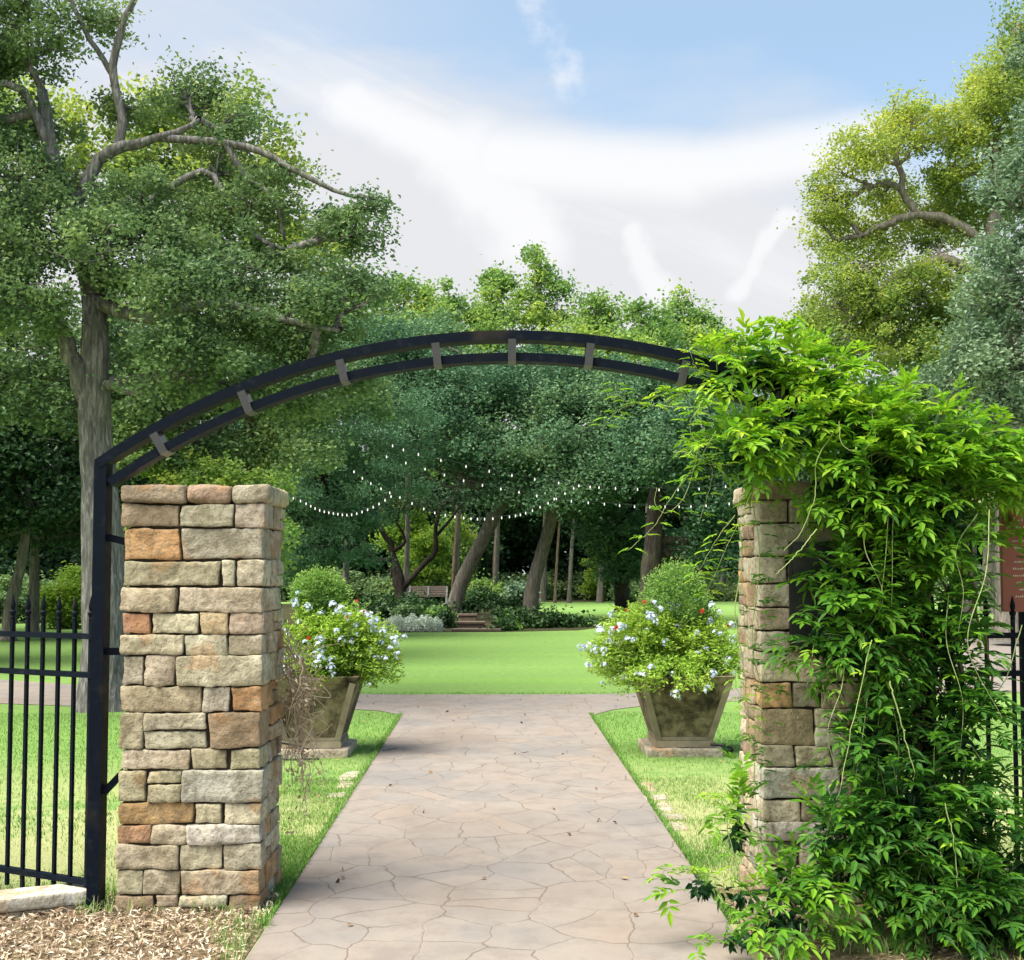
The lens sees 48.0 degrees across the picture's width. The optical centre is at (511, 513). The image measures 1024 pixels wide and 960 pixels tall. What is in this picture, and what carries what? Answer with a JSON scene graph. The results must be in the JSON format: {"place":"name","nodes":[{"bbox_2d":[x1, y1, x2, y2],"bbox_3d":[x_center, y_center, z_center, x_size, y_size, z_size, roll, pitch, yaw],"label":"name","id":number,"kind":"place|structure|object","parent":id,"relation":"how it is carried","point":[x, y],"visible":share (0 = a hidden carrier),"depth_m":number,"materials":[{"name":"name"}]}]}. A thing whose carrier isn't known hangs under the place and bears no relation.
{"place":"outdoors","nodes":[
{"label":"outdoors","id":0,"kind":"place"},
{"bbox_2d":[0,900,262,959],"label":"mulch ground","id":1,"kind":"structure","parent":0,"point":[195,942],"depth_m":5.04,"materials":[{"name":"brown wood"}]},
{"bbox_2d":[0,891,1022,959],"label":"wood chips","id":2,"kind":"object","parent":1,"relation":"on","point":[139,944],"visible":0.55,"depth_m":5.03,"materials":[{"name":"brown wood"}]},
{"bbox_2d":[18,604,595,631],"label":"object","id":3,"kind":"structure","parent":0,"point":[287,610],"depth_m":34.96,"materials":[{"name":"brown soil"}]},
{"bbox_2d":[0,598,281,622],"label":"hedge","id":4,"kind":"object","parent":3,"relation":"on","point":[20,609],"visible":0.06,"depth_m":35.90,"materials":[{"name":"green plant"}]},
{"bbox_2d":[228,297,341,587],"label":"woodland tree","id":5,"kind":"object","parent":3,"relation":"on","point":[283,360],"depth_m":53.83,"materials":[{"name":"green plant"}]},
{"bbox_2d":[285,258,421,596],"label":"woodland tree","id":6,"kind":"object","parent":3,"relation":"on","point":[345,576],"visible":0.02,"depth_m":55.49,"materials":[{"name":"green plant"}]},
{"bbox_2d":[382,618,394,630],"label":"white plant","id":7,"kind":"object","parent":3,"relation":"on","point":[389,623],"visible":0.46,"depth_m":30.97,"materials":[{"name":"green plant"}]},
{"bbox_2d":[392,614,403,630],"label":"white plant","id":8,"kind":"object","parent":3,"relation":"on","point":[397,621],"visible":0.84,"depth_m":31.00,"materials":[{"name":"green plant"}]},
{"bbox_2d":[329,475,480,598],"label":"crape myrtle","id":9,"kind":"object","parent":3,"relation":"on","point":[401,584],"visible":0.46,"depth_m":41.84,"materials":[{"name":"green plant"}]},
{"bbox_2d":[400,616,412,630],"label":"white plant","id":10,"kind":"object","parent":3,"relation":"on","point":[406,627],"visible":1,"depth_m":30.96,"materials":[{"name":"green plant"}]},
{"bbox_2d":[387,601,430,618],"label":"shrub","id":11,"kind":"object","parent":3,"relation":"on","point":[404,609],"visible":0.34,"depth_m":34.21,"materials":[{"name":"green plant"}]},
{"bbox_2d":[407,613,418,624],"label":"white plant","id":12,"kind":"object","parent":3,"relation":"on","point":[414,616],"visible":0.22,"depth_m":31.52,"materials":[{"name":"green plant"}]},
{"bbox_2d":[410,619,423,630],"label":"white plant","id":13,"kind":"object","parent":3,"relation":"on","point":[416,627],"visible":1,"depth_m":30.97,"materials":[{"name":"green plant"}]},
{"bbox_2d":[420,614,434,630],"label":"white plant","id":14,"kind":"object","parent":3,"relation":"on","point":[425,623],"visible":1,"depth_m":30.99,"materials":[{"name":"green plant"}]},
{"bbox_2d":[408,586,447,603],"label":"garden bench","id":15,"kind":"object","parent":3,"relation":"on","point":[427,588],"visible":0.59,"depth_m":56.15,"materials":[{"name":"wood"}]},
{"bbox_2d":[430,616,444,630],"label":"white plant","id":16,"kind":"object","parent":3,"relation":"on","point":[437,622],"visible":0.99,"depth_m":30.98,"materials":[{"name":"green plant"}]},
{"bbox_2d":[419,604,460,626],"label":"shrub","id":17,"kind":"object","parent":3,"relation":"on","point":[433,609],"visible":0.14,"depth_m":33.30,"materials":[{"name":"green plant"}]},
{"bbox_2d":[407,418,508,588],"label":"slender tree","id":18,"kind":"object","parent":3,"relation":"on","point":[454,550],"visible":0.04,"depth_m":54.27,"materials":[{"name":"brown plant"}]},
{"bbox_2d":[347,584,602,630],"bbox_3d":[-1.784,3.351,40.921,8.935,1.601,20.345,0,-3,-1],"label":"ground cover","id":19,"kind":"object","parent":3,"relation":"on","point":[482,598],"visible":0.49,"depth_m":34.83,"materials":[{"name":"green plant"}]},
{"bbox_2d":[452,613,500,630],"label":"garden steps","id":20,"kind":"structure","parent":3,"relation":"on","point":[468,622],"depth_m":33.06,"materials":[{"name":"stone"}]},
{"bbox_2d":[448,568,506,598],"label":"lime bush","id":21,"kind":"object","parent":3,"relation":"on","point":[479,582],"visible":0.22,"depth_m":53.52,"materials":[{"name":"green plant"}]},
{"bbox_2d":[340,295,616,619],"bbox_3d":[-1.317,-1.994,37.745,10.038,11.055,7.488,-1,-3,27],"label":"leaning oak","id":22,"kind":"object","parent":3,"relation":"on","point":[492,400],"visible":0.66,"depth_m":37.06,"materials":[{"name":"green plant"}]},
{"bbox_2d":[497,613,527,630],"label":"shrub","id":23,"kind":"object","parent":3,"relation":"on","point":[516,622],"visible":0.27,"depth_m":31.56,"materials":[{"name":"green plant"}]},
{"bbox_2d":[500,576,541,602],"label":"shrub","id":24,"kind":"object","parent":3,"relation":"on","point":[514,587],"visible":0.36,"depth_m":49.20,"materials":[{"name":"green plant"}]},
{"bbox_2d":[449,344,680,615],"bbox_3d":[2.166,-1.404,38.417,8.685,10.020,8.320,0,-3,-1],"label":"leaning oak","id":25,"kind":"object","parent":3,"relation":"on","point":[588,477],"visible":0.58,"depth_m":36.49,"materials":[{"name":"green plant"}]},
{"bbox_2d":[338,458,393,493],"bbox_3d":[-3.349,-0.935,25.330,1.507,1.004,0.026,0,-3,-1],"label":"light string","id":26,"kind":"object","parent":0,"point":[370,481],"visible":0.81,"depth_m":25.32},
{"bbox_2d":[394,484,577,520],"bbox_3d":[-0.595,-0.273,26.441,4.238,0.851,0.026,0,-3,-1],"label":"light string","id":27,"kind":"object","parent":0,"point":[489,517],"visible":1,"depth_m":26.42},
{"bbox_2d":[0,638,1019,959],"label":"path","id":28,"kind":"structure","parent":0,"point":[470,848],"depth_m":6.57,"materials":[{"name":"beige stone"}]},
{"bbox_2d":[98,694,1023,959],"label":"fallen leaves","id":29,"kind":"object","parent":28,"relation":"on","point":[338,879],"visible":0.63,"depth_m":7.72,"materials":[{"name":"brown plant"}]},
{"bbox_2d":[0,574,1023,959],"bbox_3d":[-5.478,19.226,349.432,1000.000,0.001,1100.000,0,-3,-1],"label":"ground","id":30,"kind":"structure","parent":0,"point":[494,662],"depth_m":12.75,"materials":[{"name":"green plant"}]},
{"bbox_2d":[0,359,80,640],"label":"shade tree","id":31,"kind":"object","parent":30,"relation":"on","point":[21,454],"visible":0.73,"depth_m":26.46,"materials":[{"name":"green plant"}]},
{"bbox_2d":[0,883,85,919],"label":"curb wall","id":32,"kind":"structure","parent":30,"relation":"on","point":[17,902],"depth_m":5.37,"materials":[{"name":"stone"}]},
{"bbox_2d":[0,595,91,887],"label":"iron fence","id":33,"kind":"object","parent":32,"relation":"on","point":[38,874],"visible":0.88,"depth_m":5.63,"materials":[{"name":"black metal"}]},
{"bbox_2d":[24,560,81,628],"bbox_3d":[-12.699,2.403,32.593,2.057,2.211,1.819,0,-3,-1],"label":"golden bush","id":34,"kind":"object","parent":30,"relation":"on","point":[67,593],"visible":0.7,"depth_m":32.39,"materials":[{"name":"green plant"}]},
{"bbox_2d":[0,327,242,631],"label":"shade tree","id":35,"kind":"object","parent":30,"relation":"on","point":[71,533],"visible":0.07,"depth_m":28.58,"materials":[{"name":"green plant"}]},
{"bbox_2d":[0,55,377,484],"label":"sunlit tree","id":36,"kind":"object","parent":30,"relation":"on","point":[154,153],"visible":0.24,"depth_m":21.90,"materials":[{"name":"green plant"}]},
{"bbox_2d":[115,484,288,910],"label":"stone pillar","id":37,"kind":"structure","parent":30,"relation":"on","point":[201,732],"depth_m":5.47,"materials":[{"name":"stone"}]},
{"bbox_2d":[272,625,339,833],"bbox_3d":[-1.077,1.093,5.827,0.369,1.059,0.379,3,-4,-42],"label":"dried vine","id":38,"kind":"object","parent":37,"relation":"hanging from","point":[296,690],"visible":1,"depth_m":5.81,"materials":[{"name":"brown plant"}]},
{"bbox_2d":[0,274,404,490],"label":"oak tree","id":39,"kind":"object","parent":30,"relation":"on","point":[251,435],"visible":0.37,"depth_m":20.15,"materials":[{"name":"green plant"}]},
{"bbox_2d":[0,0,422,712],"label":"live oak","id":40,"kind":"object","parent":30,"relation":"on","point":[172,268],"visible":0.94,"depth_m":13.54,"materials":[{"name":"green plant"}]},
{"bbox_2d":[117,422,310,579],"bbox_3d":[-5.215,0.501,19.765,3.496,4.213,3.254,0,-3,-1],"label":"golden bush","id":41,"kind":"object","parent":30,"relation":"on","point":[216,474],"visible":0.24,"depth_m":19.79,"materials":[{"name":"green plant"}]},
{"bbox_2d":[282,742,318,759],"bbox_3d":[-1.866,2.029,9.852,0.452,0.139,0.178,0,-3,-1],"label":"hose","id":42,"kind":"object","parent":30,"relation":"on","point":[297,758],"visible":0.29,"depth_m":9.78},
{"bbox_2d":[174,299,454,609],"bbox_3d":[-5.057,-1.394,28.468,7.247,7.675,5.720,0,-3,-1],"label":"cedar tree","id":43,"kind":"object","parent":30,"relation":"on","point":[329,527],"visible":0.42,"depth_m":28.16,"materials":[{"name":"green plant"}]},
{"bbox_2d":[292,493,393,515],"bbox_3d":[-4.409,-0.471,25.991,3.484,1.056,0.026,0,-3,-1],"label":"light string","id":44,"kind":"object","parent":43,"relation":"hanging from","point":[342,513],"visible":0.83,"depth_m":25.98,"materials":[{"name":"white glass"}]},
{"bbox_2d":[277,739,356,757],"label":"base slab","id":45,"kind":"structure","parent":30,"relation":"on","point":[349,746],"depth_m":9.91,"materials":[{"name":"stone"}]},
{"bbox_2d":[275,673,362,747],"bbox_3d":[-1.747,1.731,10.250,0.844,0.625,0.844,0,-3,-1],"label":"planter","id":46,"kind":"object","parent":45,"relation":"on","point":[340,704],"visible":0.52,"depth_m":9.96,"materials":[{"name":"stone"}]},
{"bbox_2d":[286,564,355,674],"bbox_3d":[-1.752,0.966,10.445,0.599,1.043,0.528,1,-3,-24],"label":"box ball","id":47,"kind":"object","parent":46,"relation":"on","point":[318,578],"visible":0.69,"depth_m":10.33,"materials":[{"name":"green plant"}]},
{"bbox_2d":[307,599,364,660],"bbox_3d":[-1.503,1.093,9.959,0.595,0.707,0.321,3,-4,-43],"label":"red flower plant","id":48,"kind":"object","parent":46,"relation":"in","point":[347,617],"visible":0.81,"depth_m":9.97,"materials":[{"name":"green plant"}]},
{"bbox_2d":[281,590,407,691],"bbox_3d":[-1.524,1.121,10.188,1.204,0.898,0.958,0,-3,-1],"label":"plumbago bush","id":49,"kind":"object","parent":46,"relation":"in","point":[371,651],"visible":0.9,"depth_m":10.04,"materials":[{"name":"green plant"}]},
{"bbox_2d":[327,792,345,797],"bbox_3d":[-1.256,2.025,8.220,0.143,0.060,0.142,0,-3,-1],"label":"edging stone","id":50,"kind":"object","parent":30,"relation":"on","point":[332,794],"visible":0.4,"depth_m":8.21,"materials":[{"name":"stone"}]},
{"bbox_2d":[337,781,352,787],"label":"edging stone","id":51,"kind":"object","parent":30,"relation":"on","point":[344,782],"visible":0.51,"depth_m":8.61,"materials":[{"name":"stone"}]},
{"bbox_2d":[337,771,358,780],"bbox_3d":[-1.264,2.067,9.004,0.168,0.062,0.390,0,-3,-1],"label":"edging stone","id":52,"kind":"object","parent":30,"relation":"on","point":[352,773],"visible":0.48,"depth_m":8.98,"materials":[{"name":"stone"}]},
{"bbox_2d":[374,263,465,594],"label":"woodland tree","id":53,"kind":"object","parent":30,"relation":"on","point":[423,297],"visible":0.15,"depth_m":57.86,"materials":[{"name":"green plant"}]},
{"bbox_2d":[388,525,456,599],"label":"lime bush","id":54,"kind":"object","parent":30,"relation":"on","point":[422,545],"visible":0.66,"depth_m":59.19,"materials":[{"name":"green plant"}]},
{"bbox_2d":[427,275,511,575],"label":"woodland tree","id":55,"kind":"object","parent":30,"relation":"on","point":[469,314],"visible":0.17,"depth_m":59.86,"materials":[{"name":"green plant"}]},
{"bbox_2d":[85,330,932,912],"bbox_3d":[0.004,0.506,5.538,4.015,2.788,0.125,0,-3,-1],"label":"iron archway","id":56,"kind":"object","parent":30,"relation":"on","point":[107,480],"visible":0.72,"depth_m":5.54,"materials":[{"name":"black metal"}]},
{"bbox_2d":[930,595,1023,876],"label":"iron fence","id":57,"kind":"object","parent":56,"relation":"attached to","point":[1013,635],"visible":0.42,"depth_m":5.61,"materials":[{"name":"black metal"}]},
{"bbox_2d":[494,448,579,602],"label":"slender tree","id":58,"kind":"object","parent":30,"relation":"on","point":[556,571],"visible":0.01,"depth_m":59.52,"materials":[{"name":"brown plant"}]},
{"bbox_2d":[532,483,575,602],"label":"slender tree","id":59,"kind":"object","parent":30,"relation":"on","point":[569,590],"visible":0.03,"depth_m":59.49,"materials":[{"name":"brown plant"}]},
{"bbox_2d":[549,284,666,602],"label":"woodland tree","id":60,"kind":"object","parent":30,"relation":"on","point":[600,322],"visible":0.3,"depth_m":59.97,"materials":[{"name":"green plant"}]},
{"bbox_2d":[538,447,715,611],"bbox_3d":[3.768,0.341,38.636,6.107,6.019,4.579,-2,-3,34],"label":"oak","id":61,"kind":"object","parent":30,"relation":"on","point":[621,568],"visible":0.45,"depth_m":38.58,"materials":[{"name":"green plant"}]},
{"bbox_2d":[604,578,675,602],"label":"lime bush","id":62,"kind":"object","parent":30,"relation":"on","point":[634,590],"visible":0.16,"depth_m":59.21,"materials":[{"name":"green plant"}]},
{"bbox_2d":[639,782,657,791],"bbox_3d":[1.015,2.043,8.547,0.122,0.056,0.348,0,-3,-1],"label":"edging stone","id":63,"kind":"object","parent":30,"relation":"on","point":[653,789],"visible":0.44,"depth_m":8.56,"materials":[{"name":"stone"}]},
{"bbox_2d":[605,288,692,516],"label":"woodland tree","id":64,"kind":"object","parent":30,"relation":"on","point":[636,310],"visible":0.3,"depth_m":57.78,"materials":[{"name":"green plant"}]},
{"bbox_2d":[644,794,667,800],"bbox_3d":[1.013,2.021,8.144,0.160,0.056,0.190,0,-3,-1],"label":"edging stone","id":65,"kind":"object","parent":30,"relation":"on","point":[663,797],"visible":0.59,"depth_m":8.11,"materials":[{"name":"stone"}]},
{"bbox_2d":[655,803,673,810],"bbox_3d":[1.030,2.008,7.826,0.125,0.045,0.252,0,-3,-1],"label":"edging stone","id":66,"kind":"object","parent":30,"relation":"on","point":[667,807],"visible":0.48,"depth_m":7.81,"materials":[{"name":"stone"}]},
{"bbox_2d":[662,813,684,820],"bbox_3d":[1.046,1.990,7.505,0.156,0.058,0.212,0,-3,-1],"label":"edging stone","id":67,"kind":"object","parent":30,"relation":"on","point":[673,815],"visible":0.52,"depth_m":7.46,"materials":[{"name":"stone"}]},
{"bbox_2d":[666,822,688,830],"bbox_3d":[1.032,1.977,7.226,0.141,0.050,0.226,0,-3,-1],"label":"edging stone","id":68,"kind":"object","parent":30,"relation":"on","point":[676,826],"visible":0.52,"depth_m":7.21,"materials":[{"name":"stone"}]},
{"bbox_2d":[638,738,723,756],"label":"base slab","id":69,"kind":"structure","parent":30,"relation":"on","point":[646,745],"depth_m":9.96,"materials":[{"name":"stone"}]},
{"bbox_2d":[633,670,735,746],"bbox_3d":[1.503,1.734,10.300,0.844,0.625,0.844,0,-3,-1],"label":"planter","id":70,"kind":"object","parent":69,"relation":"on","point":[690,718],"visible":0.71,"depth_m":10.00,"materials":[{"name":"stone"}]},
{"bbox_2d":[577,592,743,699],"bbox_3d":[1.421,1.176,10.207,1.535,0.963,1.140,2,-3,-33],"label":"plumbago bush","id":71,"kind":"object","parent":70,"relation":"in","point":[694,659],"visible":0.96,"depth_m":10.09,"materials":[{"name":"green plant"}]},
{"bbox_2d":[610,599,729,679],"bbox_3d":[1.377,1.101,10.085,1.121,0.706,0.260,1,-3,-15],"label":"red flower plant","id":72,"kind":"object","parent":70,"relation":"in","point":[702,610],"visible":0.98,"depth_m":10.04,"materials":[{"name":"green plant"}]},
{"bbox_2d":[635,556,715,633],"bbox_3d":[1.487,0.927,10.387,0.742,1.115,0.672,0,-3,-1],"label":"box ball","id":73,"kind":"object","parent":70,"relation":"in","point":[656,589],"visible":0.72,"depth_m":10.26,"materials":[{"name":"green plant"}]},
{"bbox_2d":[710,743,733,753],"bbox_3d":[1.835,2.048,9.995,0.201,0.111,0.132,1,-3,-27],"label":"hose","id":74,"kind":"object","parent":30,"relation":"on","point":[724,745],"visible":0.87,"depth_m":9.97,"materials":[{"name":"rubber"}]},
{"bbox_2d":[584,334,907,605],"bbox_3d":[6.963,-1.263,34.270,9.642,8.004,6.892,0,-3,-1],"label":"upright oak","id":75,"kind":"object","parent":30,"relation":"on","point":[659,451],"visible":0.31,"depth_m":33.05,"materials":[{"name":"green plant"}]},
{"bbox_2d":[733,480,901,908],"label":"stone pillar","id":76,"kind":"structure","parent":30,"relation":"on","point":[792,743],"depth_m":5.52,"materials":[{"name":"stone"}]},
{"bbox_2d":[592,307,1023,959],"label":"climbing vine","id":77,"kind":"object","parent":76,"relation":"attached to","point":[900,841],"visible":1,"depth_m":5.18,"materials":[{"name":"green plant"}]},
{"bbox_2d":[788,542,859,650],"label":"wall panel","id":78,"kind":"structure","parent":76,"relation":"attached to","point":[799,564],"depth_m":5.50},
{"bbox_2d":[839,305,1023,622],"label":"side tree","id":79,"kind":"object","parent":30,"relation":"on","point":[962,408],"visible":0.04,"depth_m":32.99,"materials":[{"name":"green plant"}]},
{"bbox_2d":[900,7,1023,439],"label":"silver oak","id":80,"kind":"object","parent":30,"relation":"on","point":[983,358],"visible":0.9,"depth_m":17.18,"materials":[{"name":"green plant"}]},
{"bbox_2d":[0,0,1023,573],"label":"sky","id":81,"kind":"structure","parent":0,"point":[646,143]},
{"bbox_2d":[378,452,732,507],"bbox_3d":[1.381,-0.755,25.695,8.791,1.262,0.026,0,-3,-1],"label":"light string","id":82,"kind":"object","parent":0,"point":[544,495],"visible":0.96,"depth_m":25.66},
{"bbox_2d":[388,442,765,490],"bbox_3d":[1.459,-1.034,25.110,8.374,1.077,0.026,0,-3,-1],"label":"light string","id":83,"kind":"object","parent":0,"point":[548,479],"visible":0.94,"depth_m":25.08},
{"bbox_2d":[282,598,943,601],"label":"woodland floor","id":84,"kind":"structure","parent":0,"point":[573,600],"depth_m":62.30,"materials":[{"name":"green plant"}]},
{"bbox_2d":[331,438,442,583],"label":"slender tree","id":85,"kind":"object","parent":84,"relation":"on","point":[376,457],"visible":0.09,"depth_m":65.80,"materials":[{"name":"green plant"}]},
{"bbox_2d":[368,499,438,559],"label":"lime bush","id":86,"kind":"object","parent":84,"relation":"on","point":[418,524],"visible":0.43,"depth_m":61.31,"materials":[{"name":"green plant"}]},
{"bbox_2d":[430,511,482,585],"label":"lime bush","id":87,"kind":"object","parent":84,"relation":"on","point":[466,541],"visible":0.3,"depth_m":63.12,"materials":[{"name":"green plant"}]},
{"bbox_2d":[451,436,508,581],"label":"slender tree","id":88,"kind":"object","parent":84,"relation":"on","point":[481,475],"visible":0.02,"depth_m":65.93,"materials":[{"name":"brown plant"}]},
{"bbox_2d":[0,561,981,601],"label":"undergrowth","id":89,"kind":"object","parent":84,"relation":"on","point":[362,587],"visible":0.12,"depth_m":64.06,"materials":[{"name":"green plant"}]},
{"bbox_2d":[0,445,982,595],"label":"woodland","id":90,"kind":"object","parent":84,"relation":"on","point":[519,538],"visible":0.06,"depth_m":69.19,"materials":[{"name":"green plant"}]},
{"bbox_2d":[466,254,532,585],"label":"woodland tree","id":91,"kind":"object","parent":84,"relation":"on","point":[493,279],"visible":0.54,"depth_m":61.72,"materials":[{"name":"green plant"}]},
{"bbox_2d":[500,239,582,601],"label":"woodland tree","id":92,"kind":"object","parent":84,"relation":"on","point":[540,315],"visible":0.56,"depth_m":61.83,"materials":[{"name":"green plant"}]},
{"bbox_2d":[575,548,613,598],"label":"lime bush","id":93,"kind":"object","parent":84,"relation":"on","point":[588,587],"visible":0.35,"depth_m":63.37,"materials":[{"name":"green plant"}]},
{"bbox_2d":[637,278,729,595],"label":"woodland tree","id":94,"kind":"object","parent":84,"relation":"on","point":[692,327],"visible":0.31,"depth_m":63.12,"materials":[{"name":"green plant"}]},
{"bbox_2d":[695,316,756,598],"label":"woodland tree","id":95,"kind":"object","parent":84,"relation":"on","point":[720,328],"visible":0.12,"depth_m":66.28,"materials":[{"name":"green plant"}]},
{"bbox_2d":[716,887,1023,959],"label":"soil ground","id":96,"kind":"structure","parent":0,"point":[935,954],"depth_m":4.84,"materials":[{"name":"brown soil"}]},
{"bbox_2d":[734,896,794,931],"bbox_3d":[1.146,1.832,5.231,0.250,0.147,0.258,0,-3,-1],"label":"loose stone","id":97,"kind":"object","parent":96,"relation":"on","point":[760,898],"visible":0.09,"depth_m":5.15,"materials":[{"name":"stone"}]},
{"bbox_2d":[999,474,1023,842],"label":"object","id":98,"kind":"object","parent":96,"relation":"on","point":[1012,565],"visible":0.65,"depth_m":5.66,"materials":[{"name":"red metal"}]},
{"bbox_2d":[771,0,1023,640],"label":"golden oak","id":99,"kind":"object","parent":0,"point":[883,311],"visible":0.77,"depth_m":25.40,"materials":[{"name":"green plant"}]},
{"bbox_2d":[979,511,994,613],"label":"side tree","id":100,"kind":"object","parent":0,"point":[990,567],"depth_m":44.03,"materials":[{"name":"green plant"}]}
]}

